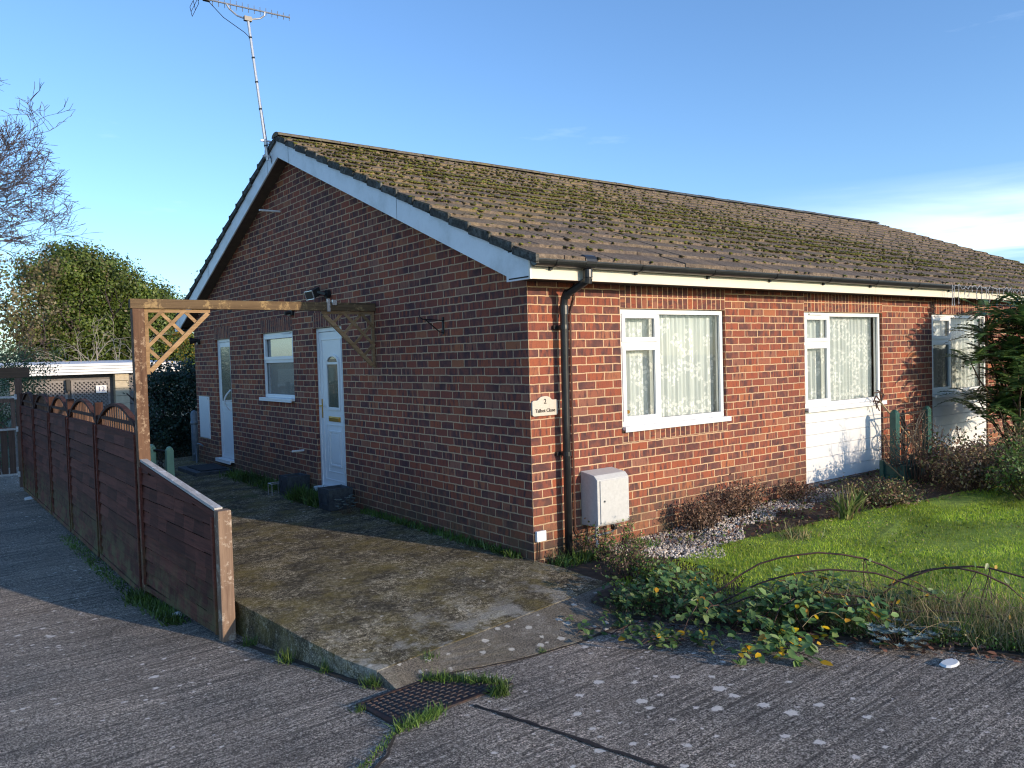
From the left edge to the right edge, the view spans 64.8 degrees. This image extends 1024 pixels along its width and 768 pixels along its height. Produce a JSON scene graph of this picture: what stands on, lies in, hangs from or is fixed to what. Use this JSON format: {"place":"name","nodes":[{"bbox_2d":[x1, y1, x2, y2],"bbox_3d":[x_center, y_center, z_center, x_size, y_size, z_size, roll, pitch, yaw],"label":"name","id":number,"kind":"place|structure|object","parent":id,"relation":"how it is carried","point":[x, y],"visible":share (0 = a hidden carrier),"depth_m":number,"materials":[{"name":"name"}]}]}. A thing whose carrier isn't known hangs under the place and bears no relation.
{"place":"outdoors","nodes":[
{"label":"outdoors","id":0,"kind":"place"},
{"bbox_2d":[0,360,180,466],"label":"garage","id":1,"kind":"structure","parent":0,"point":[105,382],"depth_m":23.12,"materials":[{"name":"grey plastic"}]},
{"bbox_2d":[9,373,164,466],"bbox_3d":[-12.118,1.028,23.288,4.000,2.630,0.100,-3,3,-37],"label":"garage door","id":2,"kind":"structure","parent":1,"relation":"in","point":[84,376],"depth_m":23.02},
{"bbox_2d":[0,372,196,467],"bbox_3d":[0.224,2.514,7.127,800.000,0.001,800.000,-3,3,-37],"label":"ground","id":3,"kind":"structure","parent":0,"point":[9,423],"depth_m":53.77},
{"bbox_2d":[0,336,69,471],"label":"feathery conifer","id":4,"kind":"object","parent":3,"relation":"on","point":[3,420],"visible":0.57,"depth_m":18.50,"materials":[{"name":"green plant"}]},
{"bbox_2d":[0,240,87,446],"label":"coppery tree","id":5,"kind":"object","parent":3,"relation":"on","point":[18,318],"visible":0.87,"depth_m":28.82,"materials":[{"name":"brown plant"}]},
{"bbox_2d":[0,78,98,274],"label":"bare tree","id":6,"kind":"object","parent":3,"relation":"on","point":[5,188],"visible":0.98,"depth_m":37.35,"materials":[{"name":"brown plant"}]},
{"bbox_2d":[29,313,169,362],"bbox_3d":[-13.266,-0.937,26.616,2.748,2.905,4.680,0,2,31],"label":"bare shrub","id":7,"kind":"object","parent":3,"relation":"on","point":[96,352],"visible":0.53,"depth_m":26.10,"materials":[{"name":"brown plant"}]},
{"bbox_2d":[4,235,194,375],"bbox_3d":[-16.333,-1.925,32.999,7.468,8.123,6.060,-2,2,0],"label":"evergreen tree","id":8,"kind":"object","parent":3,"relation":"on","point":[101,286],"visible":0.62,"depth_m":31.56,"materials":[{"name":"green plant"}]},
{"bbox_2d":[161,270,197,371],"bbox_3d":[-9.105,-0.881,24.368,3.087,5.237,2.862,-3,3,-37],"label":"autumn tree","id":9,"kind":"object","parent":3,"relation":"on","point":[180,345],"visible":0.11,"depth_m":23.95,"materials":[{"name":"green plant"}]},
{"bbox_2d":[156,456,607,682],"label":"side path slab","id":10,"kind":"structure","parent":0,"point":[354,593],"depth_m":6.62,"materials":[{"name":"concrete"}]},
{"bbox_2d":[150,444,174,475],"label":"fence posts","id":11,"kind":"object","parent":10,"relation":"on","point":[169,457],"visible":0.66,"depth_m":12.31,"materials":[{"name":"paint"}]},
{"bbox_2d":[190,410,198,460],"bbox_3d":[-5.938,1.073,15.111,0.136,1.165,0.140,-3,3,-37],"label":"soil pipe","id":12,"kind":"object","parent":10,"relation":"on","point":[194,427],"visible":0.85,"depth_m":15.06,"materials":[{"name":"grey plastic"}]},
{"bbox_2d":[178,463,233,476],"bbox_3d":[-5.204,1.473,13.684,0.610,0.105,1.070,-3,3,-37],"label":"door step","id":13,"kind":"object","parent":10,"relation":"on","point":[190,471],"depth_m":13.33,"materials":[{"name":"concrete"}]},
{"bbox_2d":[187,464,226,471],"bbox_3d":[-5.158,1.412,13.636,0.430,0.016,0.800,-3,3,-37],"label":"door mat","id":14,"kind":"object","parent":13,"relation":"on","point":[206,467],"depth_m":13.56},
{"bbox_2d":[219,466,279,492],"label":"weed tuft","id":15,"kind":"object","parent":10,"relation":"on","point":[251,478],"visible":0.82,"depth_m":12.17,"materials":[{"name":"green plant"}]},
{"bbox_2d":[128,299,375,596],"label":"pergola arch","id":16,"kind":"structure","parent":10,"relation":"on","point":[141,326],"depth_m":7.90,"materials":[{"name":"wood"}]},
{"bbox_2d":[278,472,309,495],"bbox_3d":[-2.954,1.368,10.951,0.318,0.271,0.318,-3,3,-37],"label":"square planter","id":17,"kind":"object","parent":10,"relation":"on","point":[286,480],"visible":0.83,"depth_m":10.87,"materials":[{"name":"stone"}]},
{"bbox_2d":[281,482,318,507],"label":"weed tuft","id":18,"kind":"object","parent":10,"relation":"on","point":[305,495],"visible":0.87,"depth_m":10.37,"materials":[{"name":"green plant"}]},
{"bbox_2d":[318,484,352,511],"bbox_3d":[-2.155,1.390,9.850,0.318,0.261,0.318,-3,3,-37],"label":"doorstep","id":19,"kind":"object","parent":10,"relation":"on","point":[328,496],"visible":0.95,"depth_m":9.75,"materials":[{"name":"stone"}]},
{"bbox_2d":[335,494,356,513],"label":"silver plant","id":20,"kind":"object","parent":10,"relation":"on","point":[350,506],"visible":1,"depth_m":9.48,"materials":[{"name":"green plant"}]},
{"bbox_2d":[358,506,522,558],"bbox_3d":[-0.825,1.482,8.412,0.333,0.109,3.126,-3,3,-37],"label":"weed tuft","id":21,"kind":"object","parent":10,"relation":"on","point":[420,527],"visible":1,"depth_m":8.11,"materials":[{"name":"green plant"}]},
{"bbox_2d":[0,467,1023,767],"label":"driveway road","id":22,"kind":"structure","parent":0,"point":[94,673],"depth_m":4.56,"materials":[{"name":"concrete"}]},
{"bbox_2d":[0,367,28,486],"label":"wooden gate","id":23,"kind":"structure","parent":22,"relation":"on","point":[17,374],"depth_m":15.80,"materials":[{"name":"brown wood"}]},
{"bbox_2d":[59,534,131,594],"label":"weed tuft","id":24,"kind":"object","parent":22,"relation":"on","point":[88,560],"visible":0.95,"depth_m":9.27,"materials":[{"name":"green plant"}]},
{"bbox_2d":[19,392,235,641],"bbox_3d":[-5.760,1.264,10.718,0.190,2.181,11.601,-3,3,-38],"label":"wooden fence","id":25,"kind":"object","parent":22,"relation":"on","point":[79,467],"visible":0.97,"depth_m":8.24,"materials":[{"name":"brown wood"}]},
{"bbox_2d":[113,587,155,607],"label":"weed tuft","id":26,"kind":"object","parent":22,"relation":"on","point":[133,598],"visible":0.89,"depth_m":7.63,"materials":[{"name":"green plant"}]},
{"bbox_2d":[114,415,191,459],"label":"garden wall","id":27,"kind":"structure","parent":22,"relation":"on","point":[156,444],"depth_m":17.12,"materials":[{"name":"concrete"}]},
{"bbox_2d":[123,352,196,457],"bbox_3d":[-6.801,0.532,16.686,2.226,2.403,1.816,-3,3,-37],"label":"ivy bush","id":28,"kind":"object","parent":22,"relation":"on","point":[182,377],"visible":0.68,"depth_m":16.31,"materials":[{"name":"green plant"}]},
{"bbox_2d":[136,596,190,626],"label":"weed tuft","id":29,"kind":"object","parent":22,"relation":"on","point":[161,611],"visible":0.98,"depth_m":7.04,"materials":[{"name":"green plant"}]},
{"bbox_2d":[240,630,257,647],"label":"weed tuft","id":30,"kind":"object","parent":22,"relation":"on","point":[247,641],"visible":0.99,"depth_m":6.01,"materials":[{"name":"green plant"}]},
{"bbox_2d":[265,643,299,664],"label":"weed tuft","id":31,"kind":"object","parent":22,"relation":"on","point":[288,657],"visible":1,"depth_m":5.55,"materials":[{"name":"green plant"}]},
{"bbox_2d":[235,641,382,689],"bbox_3d":[-1.442,1.909,5.524,1.743,0.100,0.071,0,3,43],"label":"drive joint","id":32,"kind":"object","parent":22,"relation":"on","point":[334,674],"visible":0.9,"depth_m":5.41,"materials":[{"name":"soil"}]},
{"bbox_2d":[307,650,333,673],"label":"weed tuft","id":33,"kind":"object","parent":22,"relation":"on","point":[325,666],"visible":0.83,"depth_m":5.32,"materials":[{"name":"green plant"}]},
{"bbox_2d":[358,667,382,689],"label":"weed tuft","id":34,"kind":"object","parent":22,"relation":"on","point":[374,682],"visible":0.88,"depth_m":4.99,"materials":[{"name":"green plant"}]},
{"bbox_2d":[358,729,395,767],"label":"weed tuft","id":35,"kind":"object","parent":22,"relation":"on","point":[381,747],"visible":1,"depth_m":4.10,"materials":[{"name":"green plant"}]},
{"bbox_2d":[374,729,398,767],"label":"drive joint","id":36,"kind":"object","parent":22,"relation":"on","point":[386,755],"visible":1,"depth_m":4.05,"materials":[{"name":"soil"}]},
{"bbox_2d":[387,697,450,733],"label":"weed tuft","id":37,"kind":"object","parent":22,"relation":"on","point":[427,716],"visible":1,"depth_m":4.40,"materials":[{"name":"green plant"}]},
{"bbox_2d":[356,672,512,726],"bbox_3d":[-0.458,1.844,4.785,0.815,0.073,0.490,-3,3,-37],"label":"drain grate","id":38,"kind":"object","parent":22,"relation":"on","point":[389,705],"visible":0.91,"depth_m":4.72,"materials":[{"name":"metal"}]},
{"bbox_2d":[483,675,513,698],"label":"weed tuft","id":39,"kind":"object","parent":22,"relation":"on","point":[501,689],"visible":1,"depth_m":4.70,"materials":[{"name":"green plant"}]},
{"bbox_2d":[378,583,639,689],"bbox_3d":[0.160,1.942,5.591,2.233,0.554,0.512,-3,3,-43],"label":"ramp strip","id":40,"kind":"object","parent":22,"relation":"on","point":[551,627],"visible":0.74,"depth_m":5.50,"materials":[{"name":"concrete"}]},
{"bbox_2d":[416,667,513,685],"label":"weed tuft","id":41,"kind":"object","parent":40,"relation":"on","point":[463,677],"visible":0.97,"depth_m":4.93,"materials":[{"name":"green plant"}]},
{"bbox_2d":[408,626,617,687],"bbox_3d":[0.211,1.784,5.429,2.102,0.047,0.171,-3,2,-34],"label":"drive joint","id":42,"kind":"object","parent":22,"relation":"on","point":[532,655],"visible":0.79,"depth_m":5.30,"materials":[{"name":"soil"}]},
{"bbox_2d":[473,704,669,767],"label":"drive joint","id":43,"kind":"object","parent":22,"relation":"on","point":[587,741],"visible":1,"depth_m":4.03,"materials":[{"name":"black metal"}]},
{"bbox_2d":[566,610,669,638],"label":"bramble","id":44,"kind":"object","parent":22,"relation":"on","point":[626,621],"visible":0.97,"depth_m":5.68,"materials":[{"name":"green plant"}]},
{"bbox_2d":[618,616,736,653],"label":"bramble","id":45,"kind":"object","parent":22,"relation":"on","point":[661,636],"visible":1,"depth_m":5.30,"materials":[{"name":"green plant"}]},
{"bbox_2d":[673,587,801,646],"bbox_3d":[1.515,1.528,5.432,0.822,0.326,0.684,-1,2,28],"label":"bramble","id":46,"kind":"object","parent":22,"relation":"on","point":[700,598],"visible":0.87,"depth_m":5.41,"materials":[{"name":"green plant"}]},
{"bbox_2d":[727,615,847,666],"bbox_3d":[1.706,1.600,4.970,0.731,0.199,0.545,-1,2,8],"label":"bramble","id":47,"kind":"object","parent":22,"relation":"on","point":[808,646],"visible":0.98,"depth_m":4.94,"materials":[{"name":"green plant"}]},
{"bbox_2d":[939,658,959,667],"bbox_3d":[2.521,1.603,4.639,0.167,0.011,0.087,-3,3,-37],"label":"flat stone","id":48,"kind":"object","parent":22,"relation":"on","point":[949,663],"visible":1,"depth_m":4.62,"materials":[{"name":"white stone"}]},
{"bbox_2d":[0,0,1023,365],"label":"sky","id":49,"kind":"structure","parent":0,"point":[905,115],"materials":[{"name":"blue"}]},
{"bbox_2d":[601,486,848,559],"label":"white gravel","id":50,"kind":"structure","parent":0,"point":[671,548],"depth_m":7.90,"materials":[{"name":"white gravel"}]},
{"bbox_2d":[671,492,732,531],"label":"dead shrub","id":51,"kind":"object","parent":50,"relation":"on","point":[697,511],"visible":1,"depth_m":8.03,"materials":[{"name":"brown plant"}]},
{"bbox_2d":[711,473,768,517],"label":"dead shrub","id":52,"kind":"object","parent":50,"relation":"on","point":[733,501],"visible":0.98,"depth_m":8.44,"materials":[{"name":"brown plant"}]},
{"bbox_2d":[548,444,1023,657],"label":"garden soil","id":53,"kind":"structure","parent":0,"point":[583,568],"depth_m":7.00,"materials":[{"name":"brown soil"}]},
{"bbox_2d":[175,132,953,562],"bbox_3d":[2.968,-0.969,15.551,15.355,5.515,11.050,-3,3,-37],"label":"brick bungalow","id":54,"kind":"object","parent":53,"relation":"on","point":[713,348],"visible":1,"depth_m":8.98,"materials":[{"name":"brick"}]},
{"bbox_2d":[199,396,210,438],"bbox_3d":[-5.555,0.598,14.579,0.027,0.750,0.580,-3,3,-37],"label":"white meter cabinet","id":55,"kind":"object","parent":54,"relation":"attached to","point":[204,412],"visible":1,"depth_m":14.54,"materials":[{"name":"plastic"}]},
{"bbox_2d":[215,339,233,464],"bbox_3d":[-4.880,0.285,13.700,0.215,2.100,0.780,-3,3,-37],"label":"door","id":56,"kind":"structure","parent":54,"relation":"in","point":[224,366],"depth_m":13.78,"materials":[{"name":"white plastic"}]},
{"bbox_2d":[190,0,289,162],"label":"tv aerial","id":57,"kind":"object","parent":54,"relation":"attached to","point":[248,19],"visible":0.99,"depth_m":10.89,"materials":[{"name":"metal"}]},
{"bbox_2d":[259,331,294,402],"bbox_3d":[-3.403,-0.248,11.737,0.155,1.004,1.250,-3,3,-37],"label":"window","id":58,"kind":"structure","parent":54,"relation":"in","point":[278,347],"depth_m":11.80,"materials":[{"name":"white plastic"}]},
{"bbox_2d":[304,287,330,300],"bbox_3d":[-2.472,-1.151,10.240,0.208,0.158,0.369,-3,3,-37],"label":"flood light","id":59,"kind":"object","parent":54,"relation":"attached to","point":[312,293],"visible":1,"depth_m":10.18,"materials":[{"name":"black plastic"}]},
{"bbox_2d":[314,326,346,489],"bbox_3d":[-2.325,0.340,10.360,0.187,2.140,0.850,-3,3,-37],"label":"door","id":60,"kind":"structure","parent":54,"relation":"in","point":[329,342],"depth_m":10.41,"materials":[{"name":"white plastic"}]},
{"bbox_2d":[419,315,443,334],"bbox_3d":[-0.800,-0.587,8.007,0.295,0.191,0.026,-3,3,-41],"label":"basket bracket","id":61,"kind":"object","parent":54,"relation":"attached to","point":[442,320],"visible":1,"depth_m":8.06,"materials":[{"name":"black metal"}]},
{"bbox_2d":[535,530,545,561],"bbox_3d":[0.257,1.428,7.112,0.106,0.268,0.031,-3,3,-37],"label":"junction box","id":62,"kind":"object","parent":54,"relation":"attached to","point":[540,536],"visible":1,"depth_m":7.09,"materials":[{"name":"white plastic"}]},
{"bbox_2d":[531,396,557,416],"bbox_3d":[0.289,0.193,7.126,0.290,0.173,0.021,-3,3,-37],"label":"house plaque","id":63,"kind":"object","parent":54,"relation":"attached to","point":[544,406],"visible":1,"depth_m":7.12,"materials":[{"name":"ceramic"}]},
{"bbox_2d":[552,278,592,560],"bbox_3d":[0.562,0.323,7.107,0.142,2.540,0.397,-3,3,-41],"label":"downpipe","id":64,"kind":"object","parent":54,"relation":"attached to","point":[566,452],"visible":0.97,"depth_m":7.16,"materials":[{"name":"black plastic"}]},
{"bbox_2d":[569,283,583,535],"bbox_3d":[0.583,0.243,7.337,0.099,2.318,0.028,-3,3,-37],"label":"cable conduit","id":65,"kind":"object","parent":54,"relation":"attached to","point":[571,308],"visible":0.86,"depth_m":7.31,"materials":[{"name":"black plastic"}]},
{"bbox_2d":[581,467,628,526],"bbox_3d":[0.866,1.040,7.441,0.400,0.496,0.241,-3,3,-37],"label":"meter box","id":66,"kind":"object","parent":54,"relation":"attached to","point":[604,496],"visible":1,"depth_m":7.34,"materials":[{"name":"white plastic"}]},
{"bbox_2d":[600,477,628,523],"bbox_3d":[0.937,1.058,7.361,0.355,0.383,0.010,-3,3,-37],"label":"box door","id":67,"kind":"structure","parent":66,"relation":"in","point":[615,492],"depth_m":7.35,"materials":[{"name":"white plastic"}]},
{"bbox_2d":[620,309,731,432],"bbox_3d":[1.643,-0.163,8.246,1.595,1.184,0.214,-3,3,-37],"label":"window","id":68,"kind":"structure","parent":54,"relation":"in","point":[672,360],"depth_m":8.32,"materials":[{"name":"white plastic"}]},
{"bbox_2d":[804,312,886,412],"bbox_3d":[4.145,-0.295,10.144,1.800,1.194,0.214,-3,3,-37],"label":"window","id":69,"kind":"structure","parent":54,"relation":"in","point":[837,346],"depth_m":10.24,"materials":[{"name":"white plastic"}]},
{"bbox_2d":[873,390,883,410],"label":"withered vine","id":70,"kind":"object","parent":54,"relation":"attached to","point":[876,396],"visible":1,"depth_m":10.42,"materials":[{"name":"beige plant"}]},
{"bbox_2d":[543,544,610,568],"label":"weed tuft","id":71,"kind":"object","parent":53,"relation":"on","point":[582,557],"visible":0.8,"depth_m":7.15,"materials":[{"name":"green plant"}]},
{"bbox_2d":[573,512,652,561],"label":"dead shrub","id":72,"kind":"object","parent":53,"relation":"on","point":[605,536],"visible":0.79,"depth_m":7.16,"materials":[{"name":"brown plant"}]},
{"bbox_2d":[592,537,662,579],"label":"dead shrub","id":73,"kind":"object","parent":53,"relation":"on","point":[633,556],"visible":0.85,"depth_m":6.67,"materials":[{"name":"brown plant"}]},
{"bbox_2d":[594,574,675,618],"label":"bramble","id":74,"kind":"object","parent":53,"relation":"on","point":[617,597],"visible":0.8,"depth_m":6.04,"materials":[{"name":"green plant"}]},
{"bbox_2d":[632,537,662,547],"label":"weed tuft","id":75,"kind":"object","parent":53,"relation":"on","point":[650,541],"visible":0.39,"depth_m":7.59,"materials":[{"name":"green plant"}]},
{"bbox_2d":[627,552,692,583],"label":"leafy plant","id":76,"kind":"object","parent":53,"relation":"on","point":[649,569],"visible":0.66,"depth_m":6.48,"materials":[{"name":"green plant"}]},
{"bbox_2d":[628,562,720,614],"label":"bramble","id":77,"kind":"object","parent":53,"relation":"on","point":[678,587],"visible":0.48,"depth_m":6.10,"materials":[{"name":"green plant"}]},
{"bbox_2d":[622,567,728,613],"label":"bramble","id":78,"kind":"object","parent":53,"relation":"on","point":[654,590],"visible":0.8,"depth_m":5.89,"materials":[{"name":"green plant"}]},
{"bbox_2d":[776,476,814,501],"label":"dead shrub","id":79,"kind":"object","parent":53,"relation":"on","point":[790,496],"visible":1,"depth_m":9.07,"materials":[{"name":"brown plant"}]},
{"bbox_2d":[761,566,862,627],"bbox_3d":[2.121,1.439,5.542,0.708,0.354,0.675,-2,2,-4],"label":"bramble","id":80,"kind":"object","parent":53,"relation":"on","point":[782,583],"visible":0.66,"depth_m":5.57,"materials":[{"name":"green plant"}]},
{"bbox_2d":[605,593,1023,650],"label":"ground cover","id":81,"kind":"object","parent":53,"relation":"on","point":[715,600],"visible":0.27,"depth_m":5.34,"materials":[{"name":"green plant"}]},
{"bbox_2d":[748,580,898,645],"bbox_3d":[1.967,1.505,5.262,0.639,0.355,0.886,-3,2,-24],"label":"bramble","id":82,"kind":"object","parent":53,"relation":"on","point":[804,609],"visible":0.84,"depth_m":5.24,"materials":[{"name":"green plant"}]},
{"bbox_2d":[643,609,1023,662],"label":"dead leaves","id":83,"kind":"object","parent":53,"relation":"on","point":[658,618],"visible":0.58,"depth_m":4.92,"materials":[{"name":"brown plant"}]},
{"bbox_2d":[651,188,1023,455],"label":"brick bungalow","id":84,"kind":"object","parent":53,"relation":"on","point":[956,264],"visible":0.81,"depth_m":12.61,"materials":[{"name":"brick"}]},
{"bbox_2d":[932,314,985,397],"bbox_3d":[6.646,-0.432,12.041,1.825,1.194,0.213,-3,3,-37],"label":"window","id":85,"kind":"structure","parent":84,"relation":"in","point":[947,373],"depth_m":11.98,"materials":[{"name":"white plastic"}]},
{"bbox_2d":[951,284,1023,306],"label":"icicle lights","id":86,"kind":"object","parent":84,"relation":"attached to","point":[958,285],"visible":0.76,"depth_m":11.32},
{"bbox_2d":[651,463,1023,550],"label":"bed litter","id":87,"kind":"object","parent":53,"relation":"on","point":[796,515],"visible":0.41,"depth_m":8.48,"materials":[{"name":"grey plant"}]},
{"bbox_2d":[814,484,867,520],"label":"sword leaf plant","id":88,"kind":"object","parent":53,"relation":"on","point":[851,505],"visible":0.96,"depth_m":8.05,"materials":[{"name":"green plant"}]},
{"bbox_2d":[840,488,871,511],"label":"sword leaf plant","id":89,"kind":"object","parent":53,"relation":"on","point":[862,506],"visible":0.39,"depth_m":8.37,"materials":[{"name":"green plant"}]},
{"bbox_2d":[696,559,1023,655],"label":"dry grass","id":90,"kind":"structure","parent":53,"relation":"on","point":[998,632],"depth_m":5.08,"materials":[{"name":"green plant"}]},
{"bbox_2d":[711,551,1023,625],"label":"arching bramble","id":91,"kind":"object","parent":53,"relation":"on","point":[1006,579],"visible":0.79,"depth_m":5.45,"materials":[{"name":"plant"}]},
{"bbox_2d":[748,540,1023,645],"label":"tall dry grass","id":92,"kind":"structure","parent":53,"relation":"on","point":[842,587],"depth_m":5.31,"materials":[{"name":"green plant"}]},
{"bbox_2d":[841,474,932,507],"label":"dried bush","id":93,"kind":"object","parent":53,"relation":"on","point":[892,494],"visible":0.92,"depth_m":8.58,"materials":[{"name":"brown plant"}]},
{"bbox_2d":[864,618,936,648],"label":"silver plant","id":94,"kind":"object","parent":53,"relation":"on","point":[913,640],"visible":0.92,"depth_m":4.94,"materials":[{"name":"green plant"}]},
{"bbox_2d":[879,406,934,481],"bbox_3d":[5.150,0.825,10.291,1.370,1.015,0.419,-3,3,-37],"label":"trellis planter","id":95,"kind":"object","parent":53,"relation":"on","point":[885,470],"visible":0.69,"depth_m":10.26,"materials":[{"name":"teal paint"}]},
{"bbox_2d":[851,583,974,623],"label":"bramble","id":96,"kind":"object","parent":53,"relation":"on","point":[910,592],"visible":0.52,"depth_m":5.34,"materials":[{"name":"green plant"}]},
{"bbox_2d":[878,405,949,482],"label":"seed head plant","id":97,"kind":"object","parent":53,"relation":"on","point":[922,477],"visible":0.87,"depth_m":9.71,"materials":[{"name":"brown plant"}]},
{"bbox_2d":[934,617,973,640],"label":"silver plant","id":98,"kind":"object","parent":53,"relation":"on","point":[940,624],"visible":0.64,"depth_m":4.93,"materials":[{"name":"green plant"}]},
{"bbox_2d":[909,431,1018,491],"bbox_3d":[5.153,0.878,9.012,1.139,0.684,1.137,-3,3,-37],"label":"dried bush","id":99,"kind":"object","parent":53,"relation":"on","point":[968,465],"visible":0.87,"depth_m":8.95,"materials":[{"name":"brown plant"}]},
{"bbox_2d":[915,426,1019,481],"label":"dried bush","id":100,"kind":"object","parent":53,"relation":"on","point":[942,450],"visible":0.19,"depth_m":9.62,"materials":[{"name":"brown plant"}]},
{"bbox_2d":[935,291,1023,461],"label":"leafy shrub","id":101,"kind":"object","parent":53,"relation":"on","point":[1009,397],"visible":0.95,"depth_m":10.76,"materials":[{"name":"green plant"}]},
{"bbox_2d":[977,435,1023,500],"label":"green bush","id":102,"kind":"object","parent":53,"relation":"on","point":[1015,482],"visible":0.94,"depth_m":8.44,"materials":[{"name":"green plant"}]},
{"bbox_2d":[984,408,1023,459],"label":"green bush","id":103,"kind":"object","parent":53,"relation":"on","point":[1018,429],"visible":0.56,"depth_m":9.48,"materials":[{"name":"green plant"}]},
{"bbox_2d":[611,480,1023,627],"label":"lawn","id":104,"kind":"structure","parent":0,"point":[953,500],"depth_m":7.05,"materials":[{"name":"plant"}]},
{"bbox_2d":[770,519,824,540],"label":"weed tuft","id":105,"kind":"object","parent":104,"relation":"on","point":[801,534],"visible":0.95,"depth_m":7.52,"materials":[{"name":"green plant"}]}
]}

